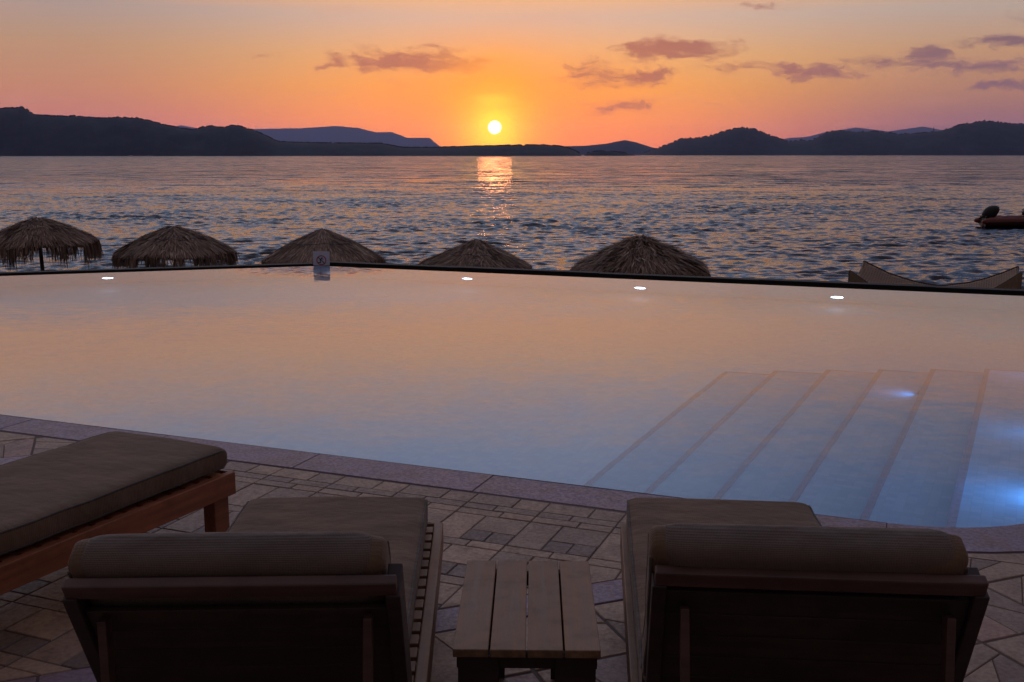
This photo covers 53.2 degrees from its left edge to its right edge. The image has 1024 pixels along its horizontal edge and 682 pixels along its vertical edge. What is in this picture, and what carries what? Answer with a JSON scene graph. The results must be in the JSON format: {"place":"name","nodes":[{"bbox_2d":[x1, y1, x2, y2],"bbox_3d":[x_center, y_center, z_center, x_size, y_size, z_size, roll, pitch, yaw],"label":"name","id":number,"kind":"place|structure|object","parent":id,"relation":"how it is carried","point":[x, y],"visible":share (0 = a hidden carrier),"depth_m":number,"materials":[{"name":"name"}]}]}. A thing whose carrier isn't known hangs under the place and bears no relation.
{"place":"outdoors","nodes":[
{"label":"outdoors","id":0,"kind":"place"},
{"bbox_2d":[0,106,581,155],"bbox_3d":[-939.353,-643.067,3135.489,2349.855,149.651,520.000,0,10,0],"label":"hill","id":1,"kind":"structure","parent":0,"point":[24,131],"depth_m":2963.22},
{"bbox_2d":[178,125,439,147],"bbox_3d":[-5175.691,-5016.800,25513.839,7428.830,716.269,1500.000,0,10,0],"label":"distant hill","id":2,"kind":"structure","parent":0,"point":[333,134],"depth_m":25137.90,"materials":[{"name":"purple"}]},
{"bbox_2d":[0,266,1023,527],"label":"pool water","id":3,"kind":"structure","parent":0,"point":[892,406],"depth_m":7.63,"materials":[{"name":"liquid"}]},
{"bbox_2d":[0,155,1023,288],"bbox_3d":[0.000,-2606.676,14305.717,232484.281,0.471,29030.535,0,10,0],"label":"sea","id":4,"kind":"structure","parent":0,"point":[822,217],"depth_m":97.13,"materials":[{"name":"blue liquid"}]},
{"bbox_2d":[583,150,637,155],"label":"hill islet","id":5,"kind":"object","parent":4,"relation":"in","point":[605,153],"visible":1,"depth_m":3210.30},
{"bbox_2d":[974,205,1023,227],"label":"inflatable boat","id":6,"kind":"object","parent":4,"relation":"on","point":[989,217],"visible":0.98,"depth_m":67.58,"materials":[{"name":"red rubber"}]},
{"bbox_2d":[0,432,1023,681],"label":"stone deck","id":7,"kind":"structure","parent":0,"point":[498,528],"depth_m":4.09,"materials":[{"name":"beige stone"}]},
{"bbox_2d":[0,431,235,594],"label":"sun lounger","id":8,"kind":"object","parent":7,"relation":"on","point":[56,504],"visible":1,"depth_m":3.83,"materials":[{"name":"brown wood"}]},
{"bbox_2d":[61,496,442,681],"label":"sun lounger","id":9,"kind":"object","parent":7,"relation":"on","point":[317,589],"visible":1,"depth_m":2.10,"materials":[{"name":"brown wood"}]},
{"bbox_2d":[453,560,600,681],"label":"side table","id":10,"kind":"object","parent":7,"relation":"on","point":[489,644],"visible":1,"depth_m":2.72,"materials":[{"name":"brown wood"}]},
{"bbox_2d":[620,497,989,681],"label":"sun lounger","id":11,"kind":"object","parent":7,"relation":"on","point":[719,590],"visible":1,"depth_m":2.11,"materials":[{"name":"brown wood"}]},
{"bbox_2d":[0,431,1023,681],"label":"deck base","id":12,"kind":"object","parent":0,"point":[538,677],"visible":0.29,"depth_m":4.18,"materials":[{"name":"stone"}]},
{"bbox_2d":[0,455,622,681],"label":"deck band","id":13,"kind":"object","parent":12,"relation":"on","point":[603,593],"visible":0.04,"depth_m":3.60,"materials":[{"name":"purple stone"}]},
{"bbox_2d":[0,415,1023,552],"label":"pool coping","id":14,"kind":"object","parent":12,"relation":"on","point":[1003,539],"visible":0.58,"depth_m":5.12,"materials":[{"name":"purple stone"}]},
{"bbox_2d":[0,0,1023,147],"label":"sky","id":15,"kind":"structure","parent":0,"point":[651,73],"materials":[{"name":"orange"}]},
{"bbox_2d":[567,140,653,154],"bbox_3d":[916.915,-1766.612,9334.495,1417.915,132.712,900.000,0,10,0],"label":"hill","id":16,"kind":"structure","parent":0,"point":[631,147],"depth_m":9063.22,"materials":[{"name":"purple"}]},
{"bbox_2d":[640,120,1023,154],"bbox_3d":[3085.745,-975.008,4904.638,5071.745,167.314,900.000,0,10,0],"label":"hill","id":17,"kind":"structure","parent":0,"point":[985,137],"depth_m":4601.06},
{"bbox_2d":[784,127,941,141],"bbox_3d":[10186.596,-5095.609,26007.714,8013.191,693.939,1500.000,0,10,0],"label":"hill","id":18,"kind":"structure","parent":0,"point":[911,130],"depth_m":25779.06,"materials":[{"name":"purple"}]},
{"bbox_2d":[967,553,1023,564],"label":"corner paving","id":19,"kind":"structure","parent":0,"point":[1014,558],"depth_m":4.13,"materials":[{"name":"stone"}]},
{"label":"beach ground","id":20,"kind":"structure","parent":0,"visible":0},
{"bbox_2d":[0,217,104,270],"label":"thatched parasol","id":21,"kind":"object","parent":20,"relation":"on","point":[24,239],"visible":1,"depth_m":23.69,"materials":[{"name":"brown plant"}]},
{"bbox_2d":[111,225,239,268],"bbox_3d":[-7.618,-1.041,23.093,2.822,3.153,2.792,0,10,0],"label":"thatched parasol","id":22,"kind":"object","parent":20,"relation":"on","point":[177,246],"visible":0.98,"depth_m":22.28,"materials":[{"name":"brown plant"}]},
{"bbox_2d":[258,228,385,263],"bbox_3d":[-4.216,-1.010,23.116,2.777,3.085,2.754,10,14,43],"label":"thatched parasol","id":23,"kind":"object","parent":20,"relation":"on","point":[340,247],"visible":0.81,"depth_m":22.30,"materials":[{"name":"brown plant"}]},
{"bbox_2d":[416,236,531,268],"bbox_3d":[-0.917,-1.129,24.597,2.922,2.787,2.956,0,10,0],"label":"thatched parasol","id":24,"kind":"object","parent":20,"relation":"on","point":[477,253],"visible":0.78,"depth_m":23.86,"materials":[{"name":"brown plant"}]},
{"bbox_2d":[0,261,1023,295],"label":"infinity edge","id":25,"kind":"object","parent":20,"relation":"on","point":[863,285],"visible":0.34,"depth_m":14.14,"materials":[{"name":"black stone"}]},
{"bbox_2d":[313,251,329,265],"bbox_3d":[-2.830,-1.224,15.184,0.244,0.210,0.012,0,10,0],"label":"no diving sign","id":26,"kind":"object","parent":25,"relation":"on","point":[321,258],"visible":1,"depth_m":15.18,"materials":[{"name":"white plastic"}]},
{"bbox_2d":[569,233,711,276],"bbox_3d":[2.507,-0.533,20.245,2.829,3.177,2.933,0,10,0],"label":"thatched parasol","id":27,"kind":"object","parent":20,"relation":"on","point":[638,254],"visible":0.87,"depth_m":19.38,"materials":[{"name":"brown plant"}]},
{"bbox_2d":[848,260,1022,288],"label":"shade net","id":28,"kind":"object","parent":20,"relation":"on","point":[1013,282],"visible":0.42,"depth_m":18.88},
{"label":"pool shell","id":29,"kind":"structure","parent":0,"visible":0},
{"bbox_2d":[0,414,884,522],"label":"pool edge","id":30,"kind":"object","parent":29,"relation":"attached to","point":[409,464],"depth_m":5.28,"materials":[{"name":"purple stone"}]}
]}

